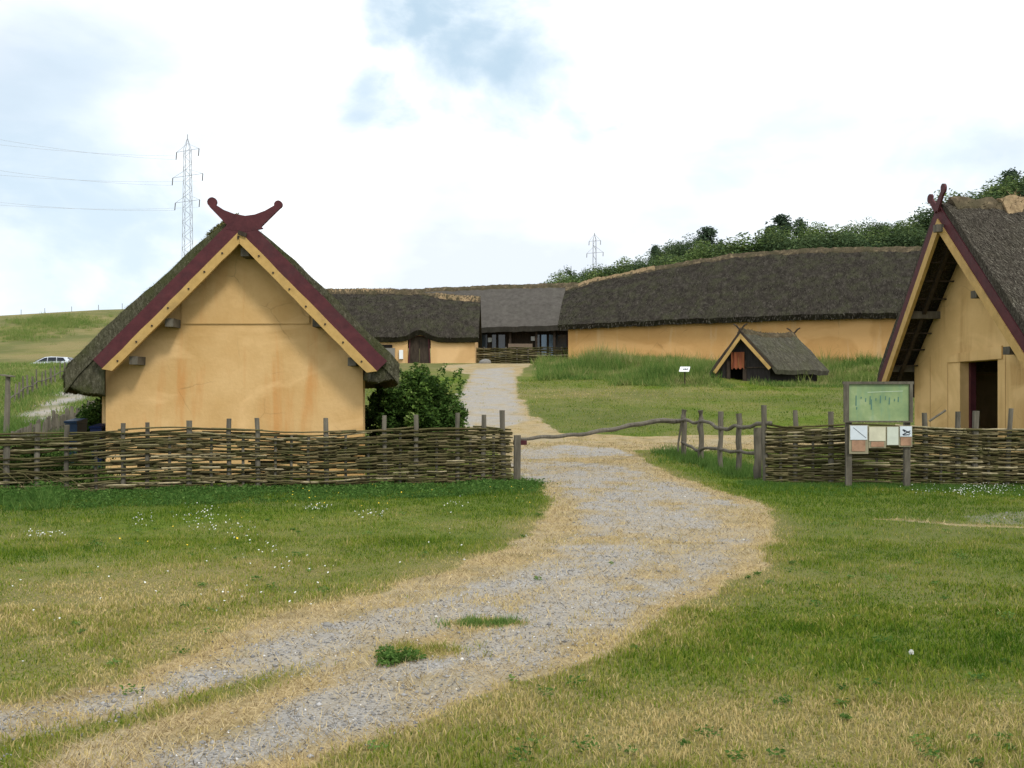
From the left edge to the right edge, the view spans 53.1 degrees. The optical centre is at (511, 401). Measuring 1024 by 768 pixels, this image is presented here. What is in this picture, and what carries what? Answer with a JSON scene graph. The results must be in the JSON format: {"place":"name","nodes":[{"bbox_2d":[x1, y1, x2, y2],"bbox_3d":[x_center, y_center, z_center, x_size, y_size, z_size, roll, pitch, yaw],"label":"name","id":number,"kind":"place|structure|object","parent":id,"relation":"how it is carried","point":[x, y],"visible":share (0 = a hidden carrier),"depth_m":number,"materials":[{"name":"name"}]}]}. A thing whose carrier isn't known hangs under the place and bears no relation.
{"place":"outdoors","nodes":[
{"label":"outdoors","id":0,"kind":"place"},
{"bbox_2d":[0,446,117,490],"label":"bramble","id":1,"kind":"object","parent":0,"point":[52,454],"visible":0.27,"depth_m":18.19,"materials":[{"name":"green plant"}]},
{"bbox_2d":[0,410,137,483],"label":"tall grass","id":2,"kind":"structure","parent":0,"point":[16,425],"depth_m":31.04,"materials":[{"name":"green plant"}]},
{"bbox_2d":[0,309,1023,767],"bbox_3d":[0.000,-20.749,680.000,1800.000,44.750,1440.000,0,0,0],"label":"ground","id":3,"kind":"structure","parent":0,"point":[492,391],"depth_m":8.64,"materials":[{"name":"plant"}]},
{"bbox_2d":[0,374,14,431],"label":"sign post","id":4,"kind":"object","parent":3,"relation":"on","point":[6,423],"visible":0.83,"depth_m":29.93,"materials":[{"name":"grey wood"}]},
{"bbox_2d":[10,360,69,403],"bbox_3d":[-21.200,-0.887,45.973,0.372,2.622,16.767,0,0,-16],"label":"stake fence","id":5,"kind":"object","parent":3,"relation":"on","point":[33,384],"visible":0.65,"depth_m":44.80,"materials":[{"name":"grey wood"}]},
{"bbox_2d":[31,356,72,363],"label":"parked car","id":6,"kind":"object","parent":3,"relation":"on","point":[56,359],"visible":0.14,"depth_m":93.24,"materials":[{"name":"silver metal"}]},
{"bbox_2d":[11,400,94,439],"bbox_3d":[-13.676,0.705,30.991,0.360,1.582,9.204,0,0,-8],"label":"stake fence","id":7,"kind":"object","parent":3,"relation":"on","point":[56,421],"visible":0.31,"depth_m":30.50,"materials":[{"name":"grey wood"}]},
{"bbox_2d":[0,312,112,420],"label":"tall grass","id":8,"kind":"structure","parent":3,"relation":"on","point":[66,321],"depth_m":60.73,"materials":[{"name":"green plant"}]},
{"bbox_2d":[64,418,87,462],"bbox_3d":[-9.789,0.949,22.985,0.288,1.152,0.590,0,0,0],"label":"wheelie bin","id":9,"kind":"object","parent":3,"relation":"on","point":[78,424],"visible":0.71,"depth_m":22.83,"materials":[{"name":"blue plastic"}]},
{"bbox_2d":[75,397,101,440],"bbox_3d":[-10.938,0.528,26.912,1.309,1.374,1.470,0,0,0],"label":"shrub","id":10,"kind":"object","parent":3,"relation":"on","point":[92,413],"visible":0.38,"depth_m":26.59,"materials":[{"name":"green plant"}]},
{"bbox_2d":[89,423,105,471],"bbox_3d":[-8.995,1.011,22.385,0.266,1.073,0.590,0,0,0],"label":"wheelie bin","id":11,"kind":"object","parent":3,"relation":"on","point":[99,427],"visible":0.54,"depth_m":22.18,"materials":[{"name":"blue plastic"}]},
{"bbox_2d":[172,134,202,255],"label":"power pylon","id":12,"kind":"object","parent":3,"relation":"on","point":[185,178],"visible":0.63,"depth_m":179.97,"materials":[{"name":"metal"}]},
{"bbox_2d":[5,145,156,155],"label":"power wire","id":13,"kind":"object","parent":12,"relation":"attached to","point":[87,152],"visible":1,"depth_m":164.50,"materials":[{"name":"metal"}]},
{"bbox_2d":[1,202,167,210],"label":"power wire","id":14,"kind":"object","parent":12,"relation":"attached to","point":[125,210],"visible":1,"depth_m":173.51,"materials":[{"name":"metal"}]},
{"bbox_2d":[4,140,173,159],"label":"power wire","id":15,"kind":"object","parent":12,"relation":"attached to","point":[88,152],"visible":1,"depth_m":166.41,"materials":[{"name":"metal"}]},
{"bbox_2d":[4,175,181,181],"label":"power wire","id":16,"kind":"object","parent":12,"relation":"attached to","point":[90,180],"visible":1,"depth_m":168.54,"materials":[{"name":"metal"}]},
{"bbox_2d":[61,197,401,475],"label":"thatched house","id":17,"kind":"structure","parent":3,"relation":"on","point":[242,321],"depth_m":21.50,"materials":[{"name":"beige paint"}]},
{"bbox_2d":[0,410,513,490],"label":"wattle fence","id":18,"kind":"object","parent":3,"relation":"on","point":[335,450],"visible":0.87,"depth_m":18.77,"materials":[{"name":"brown wood"}]},
{"bbox_2d":[0,477,557,511],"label":"verge grass","id":19,"kind":"structure","parent":3,"relation":"on","point":[45,502],"depth_m":16.72,"materials":[{"name":"green plant"}]},
{"bbox_2d":[374,644,426,666],"bbox_3d":[-0.697,1.553,6.306,0.346,0.101,0.326,0,0,0],"label":"weed plant","id":20,"kind":"object","parent":3,"relation":"on","point":[388,654],"visible":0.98,"depth_m":6.29,"materials":[{"name":"green plant"}]},
{"bbox_2d":[326,287,481,362],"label":"thatched house","id":21,"kind":"structure","parent":3,"relation":"on","point":[444,328],"depth_m":70.99,"materials":[{"name":"plant"}]},
{"bbox_2d":[409,336,418,362],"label":"door leaf","id":22,"kind":"structure","parent":21,"relation":"in","point":[414,342],"depth_m":70.65,"materials":[{"name":"brown wood"}]},
{"bbox_2d":[420,336,429,362],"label":"door leaf","id":23,"kind":"structure","parent":21,"relation":"in","point":[424,348],"depth_m":70.65,"materials":[{"name":"brown wood"}]},
{"bbox_2d":[365,362,469,459],"bbox_3d":[-2.402,0.289,25.319,3.023,2.490,2.426,0,0,0],"label":"shrub","id":24,"kind":"object","parent":3,"relation":"on","point":[422,394],"visible":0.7,"depth_m":24.70,"materials":[{"name":"green plant"}]},
{"bbox_2d":[373,637,492,661],"bbox_3d":[-0.491,1.557,6.519,0.857,0.097,0.502,0,0,0],"label":"grass tuft","id":25,"kind":"object","parent":3,"relation":"on","point":[435,646],"visible":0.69,"depth_m":6.59,"materials":[{"name":"green plant"}]},
{"bbox_2d":[430,612,527,629],"bbox_3d":[-0.234,1.554,7.348,0.720,0.096,0.444,0,0,0],"label":"grass tuft","id":26,"kind":"object","parent":3,"relation":"on","point":[501,620],"visible":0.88,"depth_m":7.35,"materials":[{"name":"green plant"}]},
{"bbox_2d":[479,359,490,363],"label":"boulder","id":27,"kind":"object","parent":3,"relation":"on","point":[485,361],"visible":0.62,"depth_m":67.28,"materials":[{"name":"stone"}]},
{"bbox_2d":[400,282,577,363],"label":"thatched house","id":28,"kind":"structure","parent":3,"relation":"on","point":[521,314],"depth_m":81.10,"materials":[{"name":"plant"}]},
{"bbox_2d":[482,334,487,356],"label":"window","id":29,"kind":"structure","parent":28,"relation":"in","point":[484,336],"depth_m":80.90,"materials":[{"name":"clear glass"}]},
{"bbox_2d":[492,334,496,356],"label":"window","id":30,"kind":"structure","parent":28,"relation":"in","point":[494,336],"depth_m":80.90,"materials":[{"name":"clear glass"}]},
{"bbox_2d":[498,334,505,352],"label":"window","id":31,"kind":"structure","parent":28,"relation":"in","point":[501,337],"depth_m":80.90,"materials":[{"name":"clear glass"}]},
{"bbox_2d":[534,334,539,357],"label":"window","id":32,"kind":"structure","parent":28,"relation":"in","point":[534,334],"depth_m":80.90,"materials":[{"name":"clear glass"}]},
{"bbox_2d":[541,334,546,354],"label":"window","id":33,"kind":"structure","parent":28,"relation":"in","point":[543,336],"depth_m":80.90,"materials":[{"name":"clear glass"}]},
{"bbox_2d":[548,334,552,354],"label":"window","id":34,"kind":"structure","parent":28,"relation":"in","point":[550,336],"depth_m":80.90,"materials":[{"name":"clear glass"}]},
{"bbox_2d":[555,334,566,354],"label":"window","id":35,"kind":"structure","parent":28,"relation":"in","point":[560,339],"depth_m":80.90,"materials":[{"name":"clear glass"}]},
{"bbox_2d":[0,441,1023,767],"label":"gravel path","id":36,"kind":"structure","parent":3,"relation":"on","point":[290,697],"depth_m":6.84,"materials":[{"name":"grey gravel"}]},
{"bbox_2d":[12,481,1021,620],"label":"daisies","id":37,"kind":"object","parent":3,"relation":"on","point":[428,541],"visible":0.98,"depth_m":13.30,"materials":[{"name":"white plant"}]},
{"bbox_2d":[18,491,1019,767],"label":"weeds","id":38,"kind":"object","parent":3,"relation":"on","point":[782,699],"visible":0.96,"depth_m":5.60,"materials":[{"name":"green plant"}]},
{"bbox_2d":[513,435,526,479],"bbox_3d":[0.164,1.188,20.841,0.280,1.024,0.227,0,0,0],"label":"gate post","id":39,"kind":"object","parent":3,"relation":"on","point":[518,442],"visible":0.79,"depth_m":20.74,"materials":[{"name":"grey wood"}]},
{"bbox_2d":[521,418,678,440],"bbox_3d":[2.332,0.604,23.953,0.136,0.390,7.468,0,0,35],"label":"pole barrier","id":40,"kind":"object","parent":39,"relation":"attached to","point":[639,424],"visible":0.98,"depth_m":23.70,"materials":[{"name":"grey wood"}]},
{"bbox_2d":[508,344,531,359],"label":"bench","id":41,"kind":"object","parent":3,"relation":"on","point":[519,345],"visible":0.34,"depth_m":79.40,"materials":[{"name":"brown wood"}]},
{"bbox_2d":[476,347,567,363],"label":"wattle fence","id":42,"kind":"object","parent":3,"relation":"on","point":[501,356],"visible":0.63,"depth_m":72.84,"materials":[{"name":"brown wood"}]},
{"bbox_2d":[550,269,573,283],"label":"tree","id":43,"kind":"object","parent":3,"relation":"on","point":[567,276],"visible":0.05,"depth_m":113.89,"materials":[{"name":"green plant"}]},
{"bbox_2d":[544,272,580,283],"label":"tree","id":44,"kind":"object","parent":3,"relation":"on","point":[560,279],"visible":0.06,"depth_m":102.58,"materials":[{"name":"green plant"}]},
{"bbox_2d":[564,265,577,278],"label":"tree","id":45,"kind":"object","parent":3,"relation":"on","point":[567,270],"visible":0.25,"depth_m":116.40,"materials":[{"name":"green plant"}]},
{"bbox_2d":[586,233,603,269],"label":"power pylon","id":46,"kind":"object","parent":3,"relation":"on","point":[595,248],"visible":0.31,"depth_m":419.89,"materials":[{"name":"metal"}]},
{"bbox_2d":[578,263,615,281],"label":"tree","id":47,"kind":"object","parent":3,"relation":"on","point":[589,272],"visible":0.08,"depth_m":102.60,"materials":[{"name":"green plant"}]},
{"bbox_2d":[571,266,623,280],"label":"tree","id":48,"kind":"object","parent":3,"relation":"on","point":[602,268],"visible":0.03,"depth_m":103.27,"materials":[{"name":"green plant"}]},
{"bbox_2d":[591,266,621,278],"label":"tree","id":49,"kind":"object","parent":3,"relation":"on","point":[607,272],"visible":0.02,"depth_m":103.04,"materials":[{"name":"green plant"}]},
{"bbox_2d":[608,256,633,273],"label":"tree","id":50,"kind":"object","parent":3,"relation":"on","point":[619,267],"visible":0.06,"depth_m":102.86,"materials":[{"name":"green plant"}]},
{"bbox_2d":[627,261,650,271],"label":"tree","id":51,"kind":"object","parent":3,"relation":"on","point":[637,264],"visible":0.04,"depth_m":103.98,"materials":[{"name":"green plant"}]},
{"bbox_2d":[643,244,660,265],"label":"tree","id":52,"kind":"object","parent":3,"relation":"on","point":[653,248],"visible":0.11,"depth_m":115.75,"materials":[{"name":"green plant"}]},
{"bbox_2d":[632,251,679,269],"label":"tree","id":53,"kind":"object","parent":3,"relation":"on","point":[639,267],"visible":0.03,"depth_m":104.55,"materials":[{"name":"green plant"}]},
{"bbox_2d":[650,233,703,260],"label":"tree","id":54,"kind":"object","parent":3,"relation":"on","point":[678,248],"visible":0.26,"depth_m":111.60,"materials":[{"name":"green plant"}]},
{"bbox_2d":[679,367,689,384],"bbox_3d":[8.199,-1.186,48.635,0.591,0.984,0.370,0,0,0],"label":"sign","id":55,"kind":"object","parent":3,"relation":"on","point":[684,369],"visible":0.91,"depth_m":48.58,"materials":[{"name":"white wood"}]},
{"bbox_2d":[654,239,717,265],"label":"tree","id":56,"kind":"object","parent":3,"relation":"on","point":[696,254],"visible":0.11,"depth_m":101.61,"materials":[{"name":"green plant"}]},
{"bbox_2d":[645,442,762,478],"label":"verge grass","id":57,"kind":"structure","parent":3,"relation":"on","point":[711,462],"depth_m":24.07,"materials":[{"name":"green plant"}]},
{"bbox_2d":[530,339,883,387],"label":"tall grass","id":58,"kind":"structure","parent":3,"relation":"on","point":[605,365],"depth_m":53.39,"materials":[{"name":"green plant"}]},
{"bbox_2d":[691,225,726,251],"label":"tree","id":59,"kind":"object","parent":3,"relation":"on","point":[707,234],"visible":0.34,"depth_m":117.14,"materials":[{"name":"green plant"}]},
{"bbox_2d":[702,245,730,257],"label":"tree","id":60,"kind":"object","parent":3,"relation":"on","point":[716,252],"depth_m":100.80,"materials":[{"name":"green plant"}]},
{"bbox_2d":[676,409,771,478],"bbox_3d":[4.743,0.959,23.483,0.285,1.544,6.669,0,0,-7],"label":"rail fence","id":61,"kind":"object","parent":3,"relation":"on","point":[738,451],"visible":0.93,"depth_m":23.10,"materials":[{"name":"grey wood"}]},
{"bbox_2d":[715,238,754,255],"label":"tree","id":62,"kind":"object","parent":3,"relation":"on","point":[734,247],"visible":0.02,"depth_m":101.45,"materials":[{"name":"green plant"}]},
{"bbox_2d":[557,245,921,360],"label":"long house","id":63,"kind":"structure","parent":3,"relation":"on","point":[844,301],"depth_m":66.06,"materials":[{"name":"plant"}]},
{"bbox_2d":[707,242,775,255],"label":"tree","id":64,"kind":"object","parent":3,"relation":"on","point":[743,250],"visible":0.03,"depth_m":100.84,"materials":[{"name":"green plant"}]},
{"bbox_2d":[707,225,798,257],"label":"tree","id":65,"kind":"object","parent":3,"relation":"on","point":[739,243],"visible":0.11,"depth_m":101.20,"materials":[{"name":"green plant"}]},
{"bbox_2d":[709,323,829,382],"bbox_3d":[12.992,-2.268,51.375,5.939,3.136,3.156,0,0,-40],"label":"thatched hut","id":66,"kind":"object","parent":3,"relation":"on","point":[777,356],"visible":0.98,"depth_m":50.44,"materials":[{"name":"plant"}]},
{"bbox_2d":[731,352,743,368],"bbox_3d":[11.088,-2.020,50.314,0.656,0.861,0.072,0,0,24],"label":"hanging cloth","id":67,"kind":"object","parent":66,"relation":"hanging from","point":[737,359],"visible":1,"depth_m":50.33,"materials":[{"name":"orange fabric"}]},
{"bbox_2d":[750,231,798,247],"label":"tree","id":68,"kind":"object","parent":3,"relation":"on","point":[768,242],"visible":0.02,"depth_m":102.77,"materials":[{"name":"green plant"}]},
{"bbox_2d":[754,229,804,250],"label":"tree","id":69,"kind":"object","parent":3,"relation":"on","point":[783,245],"visible":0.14,"depth_m":99.81,"materials":[{"name":"green plant"}]},
{"bbox_2d":[764,213,800,238],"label":"tree","id":70,"kind":"object","parent":3,"relation":"on","point":[779,220],"visible":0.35,"depth_m":114.81,"materials":[{"name":"green plant"}]},
{"bbox_2d":[792,217,809,238],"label":"tree","id":71,"kind":"object","parent":3,"relation":"on","point":[801,223],"visible":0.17,"depth_m":115.12,"materials":[{"name":"green plant"}]},
{"bbox_2d":[785,219,828,247],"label":"tree","id":72,"kind":"object","parent":3,"relation":"on","point":[802,234],"visible":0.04,"depth_m":104.53,"materials":[{"name":"green plant"}]},
{"bbox_2d":[781,235,835,249],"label":"tree","id":73,"kind":"object","parent":3,"relation":"on","point":[812,244],"visible":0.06,"depth_m":101.11,"materials":[{"name":"green plant"}]},
{"bbox_2d":[809,221,828,235],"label":"tree","id":74,"kind":"object","parent":3,"relation":"on","point":[820,225],"visible":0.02,"depth_m":110.62,"materials":[{"name":"green plant"}]},
{"bbox_2d":[791,229,856,248],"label":"tree","id":75,"kind":"object","parent":3,"relation":"on","point":[827,242],"visible":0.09,"depth_m":100.55,"materials":[{"name":"green plant"}]},
{"bbox_2d":[805,224,846,246],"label":"tree","id":76,"kind":"object","parent":3,"relation":"on","point":[831,229],"visible":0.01,"depth_m":101.71,"materials":[{"name":"green plant"}]},
{"bbox_2d":[814,230,886,246],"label":"tree","id":77,"kind":"object","parent":3,"relation":"on","point":[860,243],"visible":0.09,"depth_m":99.74,"materials":[{"name":"green plant"}]},
{"bbox_2d":[837,220,865,234],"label":"tree","id":78,"kind":"object","parent":3,"relation":"on","point":[850,225],"visible":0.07,"depth_m":116.58,"materials":[{"name":"green plant"}]},
{"bbox_2d":[817,227,886,246],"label":"tree","id":79,"kind":"object","parent":3,"relation":"on","point":[882,245],"visible":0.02,"depth_m":102.19,"materials":[{"name":"green plant"}]},
{"bbox_2d":[841,224,896,246],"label":"tree","id":80,"kind":"object","parent":3,"relation":"on","point":[870,233],"visible":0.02,"depth_m":104.34,"materials":[{"name":"green plant"}]},
{"bbox_2d":[859,216,895,239],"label":"tree","id":81,"kind":"object","parent":3,"relation":"on","point":[877,226],"visible":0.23,"depth_m":114.47,"materials":[{"name":"green plant"}]},
{"bbox_2d":[842,381,913,486],"bbox_3d":[6.858,0.709,19.218,1.324,2.182,0.135,0,0,0],"label":"notice board","id":82,"kind":"object","parent":3,"relation":"on","point":[877,401],"visible":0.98,"depth_m":19.18,"materials":[{"name":"weathered grey wood"},{"name":"green printed map panel"},{"name":"paper"}]},
{"bbox_2d":[865,234,913,246],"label":"tree","id":83,"kind":"object","parent":3,"relation":"on","point":[878,240],"visible":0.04,"depth_m":102.05,"materials":[{"name":"green plant"}]},
{"bbox_2d":[874,221,907,236],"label":"tree","id":84,"kind":"object","parent":3,"relation":"on","point":[892,227],"visible":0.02,"depth_m":111.85,"materials":[{"name":"green plant"}]},
{"bbox_2d":[874,226,908,246],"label":"tree","id":85,"kind":"object","parent":3,"relation":"on","point":[892,237],"visible":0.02,"depth_m":103.05,"materials":[{"name":"green plant"}]},
{"bbox_2d":[761,405,1023,485],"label":"wattle fence","id":86,"kind":"object","parent":3,"relation":"on","point":[978,454],"visible":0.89,"depth_m":19.76,"materials":[{"name":"brown wood"}]},
{"bbox_2d":[929,409,945,421],"bbox_3d":[8.156,0.264,19.625,0.324,0.240,0.044,0,0,10],"label":"stick","id":87,"kind":"object","parent":86,"relation":"attached to","point":[936,416],"visible":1,"depth_m":19.61,"materials":[{"name":"grey wood"}]},
{"bbox_2d":[869,218,917,245],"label":"tree","id":88,"kind":"object","parent":3,"relation":"on","point":[897,225],"visible":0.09,"depth_m":103.21,"materials":[{"name":"green plant"}]},
{"bbox_2d":[883,224,926,246],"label":"tree","id":89,"kind":"object","parent":3,"relation":"on","point":[910,239],"visible":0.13,"depth_m":100.78,"materials":[{"name":"green plant"}]},
{"bbox_2d":[901,203,933,234],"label":"tree","id":90,"kind":"object","parent":3,"relation":"on","point":[922,215],"visible":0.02,"depth_m":104.72,"materials":[{"name":"green plant"}]},
{"bbox_2d":[905,212,929,238],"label":"tree","id":91,"kind":"object","parent":3,"relation":"on","point":[917,222],"visible":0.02,"depth_m":105.18,"materials":[{"name":"green plant"}]},
{"bbox_2d":[906,209,931,235],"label":"tree","id":92,"kind":"object","parent":3,"relation":"on","point":[916,217],"visible":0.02,"depth_m":106.91,"materials":[{"name":"green plant"}]},
{"bbox_2d":[920,188,963,242],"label":"tree","id":93,"kind":"object","parent":3,"relation":"on","point":[950,194],"visible":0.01,"depth_m":104.05,"materials":[{"name":"green plant"}]},
{"bbox_2d":[877,183,1023,466],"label":"thatched house","id":94,"kind":"structure","parent":3,"relation":"on","point":[955,343],"depth_m":24.39,"materials":[{"name":"beige paint"}]},
{"bbox_2d":[913,195,1000,232],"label":"tree","id":95,"kind":"object","parent":3,"relation":"on","point":[924,226],"visible":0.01,"depth_m":104.53,"materials":[{"name":"green plant"}]},
{"bbox_2d":[965,185,1019,198],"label":"tree","id":96,"kind":"object","parent":3,"relation":"on","point":[980,196],"depth_m":101.51,"materials":[{"name":"green plant"}]},
{"bbox_2d":[969,175,1023,197],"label":"tree","id":97,"kind":"object","parent":3,"relation":"on","point":[1001,188],"visible":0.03,"depth_m":102.35,"materials":[{"name":"green plant"}]},
{"bbox_2d":[975,174,1023,197],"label":"tree","id":98,"kind":"object","parent":3,"relation":"on","point":[991,181],"visible":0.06,"depth_m":104.40,"materials":[{"name":"green plant"}]},
{"bbox_2d":[978,180,1023,198],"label":"tree","id":99,"kind":"object","parent":3,"relation":"on","point":[1021,192],"visible":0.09,"depth_m":102.30,"materials":[{"name":"green plant"}]},
{"bbox_2d":[979,176,1023,194],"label":"tree","id":100,"kind":"object","parent":3,"relation":"on","point":[1010,183],"visible":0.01,"depth_m":103.86,"materials":[{"name":"green plant"}]},
{"bbox_2d":[992,167,1023,185],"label":"tree","id":101,"kind":"object","parent":3,"relation":"on","point":[1014,172],"visible":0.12,"depth_m":114.90,"materials":[{"name":"green plant"}]},
{"bbox_2d":[0,580,1023,767],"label":"grass","id":102,"kind":"structure","parent":0,"point":[968,642],"depth_m":5.94,"materials":[{"name":"green plant"}]},
{"bbox_2d":[0,378,1023,584],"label":"grass","id":103,"kind":"structure","parent":0,"point":[86,547],"depth_m":12.51,"materials":[{"name":"green plant"}]},
{"bbox_2d":[0,0,1023,315],"label":"sky","id":104,"kind":"structure","parent":0,"point":[402,144],"materials":[{"name":"white"}]},
{"bbox_2d":[731,479,1023,496],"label":"verge grass","id":105,"kind":"structure","parent":0,"point":[926,486],"depth_m":19.05,"materials":[{"name":"green plant"}]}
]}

